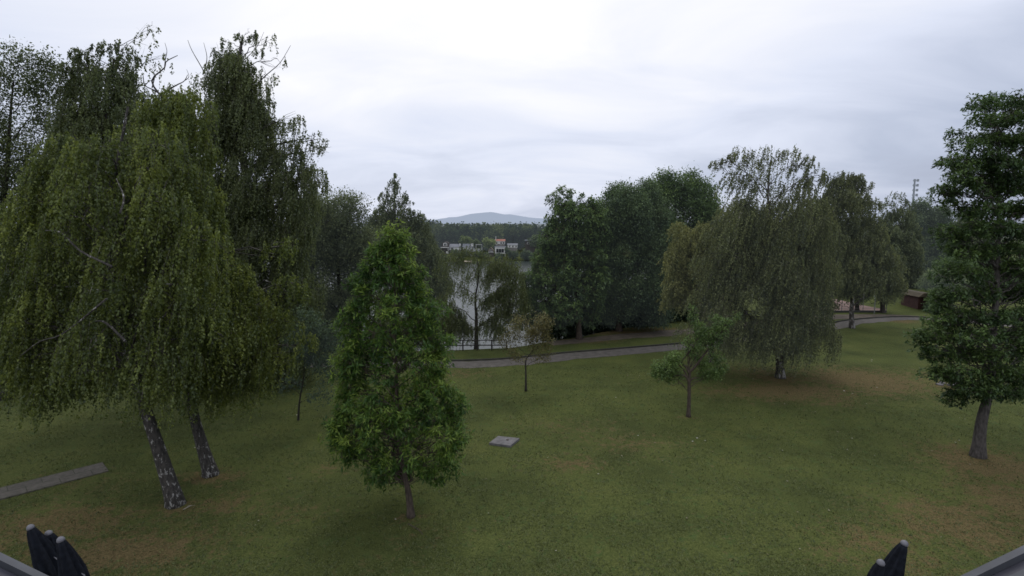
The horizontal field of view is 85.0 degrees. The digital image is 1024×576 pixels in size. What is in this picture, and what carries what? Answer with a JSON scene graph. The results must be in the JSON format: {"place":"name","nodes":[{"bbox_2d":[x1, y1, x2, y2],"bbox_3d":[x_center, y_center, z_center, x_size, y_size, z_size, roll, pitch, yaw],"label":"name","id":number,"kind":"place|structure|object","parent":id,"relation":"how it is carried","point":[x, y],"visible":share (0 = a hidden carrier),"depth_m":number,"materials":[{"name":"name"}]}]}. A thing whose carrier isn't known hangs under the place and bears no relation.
{"place":"outdoors","nodes":[
{"label":"outdoors","id":0,"kind":"place"},
{"bbox_2d":[0,552,47,575],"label":"metal gutter","id":1,"kind":"object","parent":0,"point":[9,566],"visible":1,"depth_m":2.57,"materials":[{"name":"grey metal"}]},
{"bbox_2d":[0,462,107,499],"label":"slab path","id":2,"kind":"structure","parent":0,"point":[20,488],"depth_m":17.39,"materials":[{"name":"grey concrete"}]},
{"bbox_2d":[256,260,644,350],"bbox_3d":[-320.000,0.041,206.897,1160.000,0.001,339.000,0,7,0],"label":"lake water","id":3,"kind":"structure","parent":0,"point":[526,265],"depth_m":165.34,"materials":[{"name":"grey liquid"}]},
{"bbox_2d":[363,212,550,223],"bbox_3d":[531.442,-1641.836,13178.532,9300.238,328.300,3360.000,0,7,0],"label":"mountain","id":4,"kind":"structure","parent":0,"point":[489,217],"depth_m":12501.91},
{"bbox_2d":[0,223,1023,575],"bbox_3d":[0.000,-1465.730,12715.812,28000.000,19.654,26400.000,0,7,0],"label":"ground","id":5,"kind":"structure","parent":0,"point":[884,345],"depth_m":17.72,"materials":[{"name":"green plant"}]},
{"bbox_2d":[0,35,74,400],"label":"broadleaf tree","id":6,"kind":"object","parent":5,"relation":"on","point":[8,141],"visible":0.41,"depth_m":24.06,"materials":[{"name":"green plant"}]},
{"bbox_2d":[1,23,173,391],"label":"birch tree","id":7,"kind":"object","parent":5,"relation":"on","point":[96,112],"visible":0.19,"depth_m":19.97,"materials":[{"name":"green plant"}]},
{"bbox_2d":[0,107,244,509],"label":"birch tree","id":8,"kind":"object","parent":5,"relation":"on","point":[35,367],"visible":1,"depth_m":14.31,"materials":[{"name":"green plant"}]},
{"bbox_2d":[124,44,319,477],"bbox_3d":[-9.001,-0.516,17.161,5.585,13.423,3.142,1,7,9],"label":"birch tree","id":9,"kind":"object","parent":5,"relation":"on","point":[171,110],"visible":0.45,"depth_m":16.93,"materials":[{"name":"green plant"}]},
{"bbox_2d":[188,28,332,393],"bbox_3d":[-12.170,-3.096,26.928,7.187,17.944,4.912,0,7,0],"label":"birch tree","id":10,"kind":"object","parent":5,"relation":"on","point":[247,125],"visible":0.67,"depth_m":25.89,"materials":[{"name":"green plant"}]},
{"bbox_2d":[272,304,345,420],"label":"sapling","id":11,"kind":"object","parent":5,"relation":"on","point":[319,362],"visible":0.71,"depth_m":22.19,"materials":[{"name":"green plant"}]},
{"bbox_2d":[267,184,385,349],"bbox_3d":[-12.053,-0.685,36.304,8.466,12.139,6.737,0,7,0],"label":"bushy tree","id":12,"kind":"object","parent":5,"relation":"on","point":[337,252],"visible":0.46,"depth_m":34.83,"materials":[{"name":"green plant"}]},
{"bbox_2d":[319,297,344,348],"bbox_3d":[-13.667,2.738,37.600,6.826,5.878,5.678,0,7,0],"label":"shrub","id":13,"kind":"object","parent":5,"relation":"on","point":[331,315],"depth_m":36.89,"materials":[{"name":"green plant"}]},
{"bbox_2d":[316,218,474,518],"bbox_3d":[-3.149,2.300,14.899,4.314,8.292,3.768,0,7,0],"label":"chestnut tree","id":14,"kind":"object","parent":5,"relation":"on","point":[348,445],"visible":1,"depth_m":14.39,"materials":[{"name":"green plant"}]},
{"bbox_2d":[370,307,443,350],"bbox_3d":[-7.112,3.118,37.379,6.011,4.248,4.363,0,7,0],"label":"shrub","id":15,"kind":"object","parent":5,"relation":"on","point":[389,323],"visible":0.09,"depth_m":36.81,"materials":[{"name":"green plant"}]},
{"bbox_2d":[364,173,455,315],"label":"birch tree","id":16,"kind":"object","parent":5,"relation":"on","point":[418,230],"visible":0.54,"depth_m":43.11,"materials":[{"name":"green plant"}]},
{"bbox_2d":[441,242,449,253],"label":"dormer house","id":17,"kind":"structure","parent":5,"relation":"on","point":[445,246],"depth_m":367.31,"materials":[{"name":"white glass"}]},
{"bbox_2d":[449,244,461,252],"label":"lake house","id":18,"kind":"structure","parent":5,"relation":"on","point":[455,246],"depth_m":370.53,"materials":[{"name":"white glass"}]},
{"bbox_2d":[458,235,473,244],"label":"willow tree","id":19,"kind":"object","parent":5,"relation":"on","point":[465,240],"visible":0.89,"depth_m":373.00,"materials":[{"name":"green plant"}]},
{"bbox_2d":[462,243,473,248],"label":"lake house","id":20,"kind":"structure","parent":5,"relation":"on","point":[464,246],"depth_m":368.95,"materials":[{"name":"grey glass"}]},
{"bbox_2d":[437,340,506,350],"bbox_3d":[-2.951,3.724,35.221,5.307,0.924,0.175,0,7,0],"label":"rail fence","id":21,"kind":"object","parent":5,"relation":"on","point":[477,345],"visible":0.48,"depth_m":35.19,"materials":[{"name":"white wood"}]},
{"bbox_2d":[472,239,480,246],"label":"bushy tree","id":22,"kind":"object","parent":5,"relation":"on","point":[475,242],"visible":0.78,"depth_m":376.03,"materials":[{"name":"green plant"}]},
{"bbox_2d":[424,242,534,349],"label":"weeping tree","id":23,"kind":"object","parent":5,"relation":"on","point":[456,325],"visible":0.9,"depth_m":35.67,"materials":[{"name":"green plant"}]},
{"bbox_2d":[481,237,496,248],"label":"willow tree","id":24,"kind":"object","parent":5,"relation":"on","point":[487,243],"visible":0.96,"depth_m":365.83,"materials":[{"name":"green plant"}]},
{"bbox_2d":[488,247,493,256],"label":"boathouse","id":25,"kind":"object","parent":5,"relation":"on","point":[491,250],"visible":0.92,"depth_m":362.81,"materials":[{"name":"grey glass"}]},
{"bbox_2d":[494,246,505,253],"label":"framed house","id":26,"kind":"structure","parent":5,"relation":"on","point":[499,249],"depth_m":364.47,"materials":[{"name":"white glass"}]},
{"bbox_2d":[496,249,503,252],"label":"window","id":27,"kind":"structure","parent":26,"relation":"in","point":[497,250],"depth_m":364.50,"materials":[{"name":"black glass"}]},
{"bbox_2d":[495,239,504,245],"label":"lake house","id":28,"kind":"structure","parent":5,"relation":"on","point":[500,242],"depth_m":376.24,"materials":[{"name":"white tile"}]},
{"bbox_2d":[489,436,518,447],"bbox_3d":[-0.278,5.670,20.543,0.926,0.178,0.765,2,7,17],"label":"concrete cover","id":29,"kind":"object","parent":5,"relation":"on","point":[503,441],"visible":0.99,"depth_m":20.43,"materials":[{"name":"concrete"}]},
{"bbox_2d":[506,249,518,259],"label":"bushy tree","id":30,"kind":"object","parent":5,"relation":"on","point":[514,254],"visible":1,"depth_m":356.78,"materials":[{"name":"green plant"}]},
{"bbox_2d":[507,243,517,251],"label":"lake house","id":31,"kind":"structure","parent":5,"relation":"on","point":[512,246],"depth_m":373.55,"materials":[{"name":"white glass"}]},
{"bbox_2d":[506,227,519,238],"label":"pine tree","id":32,"kind":"object","parent":5,"relation":"on","point":[514,232],"visible":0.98,"depth_m":389.13,"materials":[{"name":"green plant"}]},
{"bbox_2d":[495,309,555,390],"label":"sapling","id":33,"kind":"object","parent":5,"relation":"on","point":[538,328],"visible":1,"depth_m":26.55,"materials":[{"name":"green plant"}]},
{"bbox_2d":[519,226,532,237],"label":"pine tree","id":34,"kind":"object","parent":5,"relation":"on","point":[525,232],"visible":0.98,"depth_m":393.52,"materials":[{"name":"green plant"}]},
{"bbox_2d":[520,248,533,259],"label":"bushy tree","id":35,"kind":"object","parent":5,"relation":"on","point":[525,255],"visible":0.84,"depth_m":355.43,"materials":[{"name":"green plant"}]},
{"bbox_2d":[525,240,538,253],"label":"flat roof house","id":36,"kind":"structure","parent":5,"relation":"on","point":[528,247],"depth_m":374.37,"materials":[{"name":"grey glass"}]},
{"bbox_2d":[527,234,538,246],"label":"broadleaf tree","id":37,"kind":"object","parent":5,"relation":"on","point":[533,239],"visible":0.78,"depth_m":369.46,"materials":[{"name":"green plant"}]},
{"bbox_2d":[233,219,865,251],"bbox_3d":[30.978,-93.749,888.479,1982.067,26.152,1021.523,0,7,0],"label":"distant wood","id":38,"kind":"object","parent":5,"relation":"on","point":[449,233],"visible":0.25,"depth_m":397.79,"materials":[{"name":"green plant"}]},
{"bbox_2d":[513,184,613,339],"bbox_3d":[3.408,-1.623,37.943,7.044,10.751,5.328,0,7,0],"label":"broadleaf tree","id":39,"kind":"object","parent":5,"relation":"on","point":[566,281],"visible":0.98,"depth_m":37.11,"materials":[{"name":"green plant"}]},
{"bbox_2d":[539,304,587,342],"bbox_3d":[3.740,2.636,41.772,3.867,4.046,3.657,0,7,0],"label":"shrub","id":40,"kind":"object","parent":5,"relation":"on","point":[571,332],"visible":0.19,"depth_m":40.90,"materials":[{"name":"green plant"}]},
{"bbox_2d":[162,346,970,554],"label":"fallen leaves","id":41,"kind":"object","parent":5,"relation":"on","point":[692,441],"visible":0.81,"depth_m":19.86,"materials":[{"name":"brown plant"}]},
{"bbox_2d":[581,307,614,335],"bbox_3d":[6.754,2.596,43.545,4.345,4.814,4.075,0,7,0],"label":"shrub","id":42,"kind":"object","parent":5,"relation":"on","point":[594,331],"visible":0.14,"depth_m":42.55,"materials":[{"name":"green plant"}]},
{"bbox_2d":[586,175,678,331],"bbox_3d":[8.782,-2.312,40.876,7.908,11.816,7.053,0,7,0],"label":"broadleaf tree","id":43,"kind":"object","parent":5,"relation":"on","point":[635,215],"visible":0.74,"depth_m":39.42,"materials":[{"name":"green plant"}]},
{"bbox_2d":[622,312,668,327],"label":"shrub","id":44,"kind":"object","parent":5,"relation":"on","point":[627,325],"visible":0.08,"depth_m":43.78,"materials":[{"name":"green plant"}]},
{"bbox_2d":[625,285,680,325],"bbox_3d":[11.191,1.584,45.280,6.033,4.764,4.239,0,7,0],"label":"shrub","id":45,"kind":"object","parent":5,"relation":"on","point":[668,317],"visible":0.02,"depth_m":45.38,"materials":[{"name":"green plant"}]},
{"bbox_2d":[642,164,725,282],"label":"broadleaf tree","id":46,"kind":"object","parent":5,"relation":"on","point":[690,200],"visible":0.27,"depth_m":50.02,"materials":[{"name":"green plant"}]},
{"bbox_2d":[676,278,708,321],"bbox_3d":[14.781,1.408,47.447,5.617,5.515,4.695,-4,8,-29],"label":"shrub","id":47,"kind":"object","parent":5,"relation":"on","point":[682,317],"visible":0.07,"depth_m":46.04,"materials":[{"name":"green plant"}]},
{"bbox_2d":[646,302,742,417],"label":"apple tree","id":48,"kind":"object","parent":5,"relation":"on","point":[664,371],"visible":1,"depth_m":22.92,"materials":[{"name":"green plant"}]},
{"bbox_2d":[656,220,733,362],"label":"birch tree","id":49,"kind":"object","parent":5,"relation":"on","point":[683,248],"visible":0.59,"depth_m":31.05,"materials":[{"name":"green plant"}]},
{"bbox_2d":[667,144,844,378],"bbox_3d":[12.977,-1.079,28.105,8.828,12.132,5.997,-4,8,-28],"label":"birch tree","id":50,"kind":"object","parent":5,"relation":"on","point":[798,281],"visible":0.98,"depth_m":27.30,"materials":[{"name":"green plant"}]},
{"bbox_2d":[833,299,885,309],"bbox_3d":[34.209,1.314,57.376,7.100,0.001,18.075,4,8,33],"label":"clay court","id":51,"kind":"object","parent":5,"relation":"on","point":[864,307],"depth_m":52.83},
{"bbox_2d":[833,299,886,312],"bbox_3d":[31.128,1.633,50.108,5.024,1.350,0.120,0,7,0],"label":"court fence","id":52,"kind":"object","parent":5,"relation":"on","point":[856,311],"visible":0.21,"depth_m":50.11,"materials":[{"name":"metal"}]},
{"bbox_2d":[813,170,909,328],"bbox_3d":[26.032,-2.757,41.788,6.705,12.123,6.662,4,8,30],"label":"birch tree","id":53,"kind":"object","parent":5,"relation":"on","point":[869,254],"visible":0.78,"depth_m":40.67,"materials":[{"name":"green plant"}]},
{"bbox_2d":[854,270,872,309],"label":"broadleaf tree","id":54,"kind":"object","parent":5,"relation":"on","point":[856,306],"visible":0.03,"depth_m":50.77,"materials":[{"name":"green plant"}]},
{"bbox_2d":[871,253,905,312],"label":"broadleaf tree","id":55,"kind":"object","parent":5,"relation":"on","point":[882,302],"visible":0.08,"depth_m":49.49,"materials":[{"name":"green plant"}]},
{"bbox_2d":[878,191,928,288],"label":"birch tree","id":56,"kind":"object","parent":5,"relation":"on","point":[902,234],"visible":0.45,"depth_m":60.83,"materials":[{"name":"green plant"}]},
{"bbox_2d":[901,289,927,308],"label":"red shed","id":57,"kind":"structure","parent":5,"relation":"on","point":[914,299],"depth_m":51.45,"materials":[{"name":"brown wood"}]},
{"bbox_2d":[912,179,918,207],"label":"floodlight mast","id":58,"kind":"object","parent":5,"relation":"on","point":[914,185],"visible":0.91,"depth_m":127.70,"materials":[{"name":"metal"}]},
{"bbox_2d":[907,196,943,272],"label":"broadleaf tree","id":59,"kind":"object","parent":5,"relation":"on","point":[925,212],"visible":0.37,"depth_m":76.62,"materials":[{"name":"green plant"}]},
{"bbox_2d":[920,288,954,312],"bbox_3d":[38.352,1.300,49.950,3.622,3.116,2.464,-2,7,-18],"label":"shrub","id":60,"kind":"object","parent":5,"relation":"on","point":[927,303],"visible":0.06,"depth_m":49.91,"materials":[{"name":"green plant"}]},
{"bbox_2d":[924,202,958,267],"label":"broadleaf tree","id":61,"kind":"object","parent":5,"relation":"on","point":[945,220],"visible":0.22,"depth_m":76.69,"materials":[{"name":"green plant"}]},
{"bbox_2d":[912,264,971,289],"bbox_3d":[45.531,0.384,58.448,7.266,6.079,4.832,0,7,0],"label":"shrub","id":62,"kind":"object","parent":5,"relation":"on","point":[925,283],"visible":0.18,"depth_m":57.61,"materials":[{"name":"green plant"}]},
{"bbox_2d":[935,382,955,386],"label":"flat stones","id":63,"kind":"object","parent":5,"relation":"on","point":[940,384],"visible":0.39,"depth_m":27.69,"materials":[{"name":"grey stone"}]},
{"bbox_2d":[903,88,1023,459],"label":"walnut tree","id":64,"kind":"object","parent":5,"relation":"on","point":[994,372],"visible":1,"depth_m":18.05,"materials":[{"name":"green plant"}]},
{"bbox_2d":[950,212,1000,265],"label":"broadleaf tree","id":65,"kind":"object","parent":5,"relation":"on","point":[974,242],"visible":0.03,"depth_m":76.89,"materials":[{"name":"green plant"}]},
{"bbox_2d":[931,252,1023,292],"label":"hedge","id":66,"kind":"object","parent":5,"relation":"on","point":[949,259],"visible":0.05,"depth_m":65.24,"materials":[{"name":"green plant"}]},
{"bbox_2d":[0,0,1023,222],"label":"sky","id":67,"kind":"structure","parent":0,"point":[476,106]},
{"bbox_2d":[171,317,1010,367],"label":"asphalt path","id":68,"kind":"structure","parent":0,"point":[567,356],"depth_m":34.11,"materials":[{"name":"grey asphalt"}]},
{"bbox_2d":[324,316,968,360],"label":"kerb","id":69,"kind":"structure","parent":68,"relation":"on","point":[487,359],"depth_m":35.02,"materials":[{"name":"grey concrete"}]},
{"bbox_2d":[548,314,927,344],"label":"path","id":70,"kind":"structure","parent":0,"point":[659,333],"depth_m":40.03,"materials":[{"name":"grey asphalt"}]},
{"bbox_2d":[961,545,1023,575],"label":"railing","id":71,"kind":"object","parent":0,"point":[1011,563],"visible":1,"depth_m":2.57,"materials":[{"name":"grey metal"}]},
{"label":"terrace","id":72,"kind":"structure","parent":0,"visible":0},
{"bbox_2d":[26,524,57,575],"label":"closed parasol","id":73,"kind":"object","parent":72,"relation":"on","point":[43,553],"visible":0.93,"depth_m":9.81,"materials":[{"name":"fabric"}]},
{"bbox_2d":[44,530,57,548],"bbox_3d":[-8.008,5.596,10.217,0.600,2.569,0.600,-17,6,2],"label":"closed parasol","id":74,"kind":"object","parent":72,"relation":"on","point":[51,536],"visible":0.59,"depth_m":10.05,"materials":[{"name":"fabric"}]},
{"bbox_2d":[56,536,89,575],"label":"closed parasol","id":75,"kind":"object","parent":72,"relation":"on","point":[70,561],"visible":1,"depth_m":9.42,"materials":[{"name":"fabric"}]},
{"bbox_2d":[867,559,884,575],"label":"closed parasol","id":76,"kind":"object","parent":72,"relation":"on","point":[877,568],"visible":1,"depth_m":8.95,"materials":[{"name":"fabric"}]},
{"bbox_2d":[883,540,908,575],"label":"closed parasol","id":77,"kind":"object","parent":72,"relation":"on","point":[894,560],"visible":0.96,"depth_m":9.53,"materials":[{"name":"fabric"}]}
]}

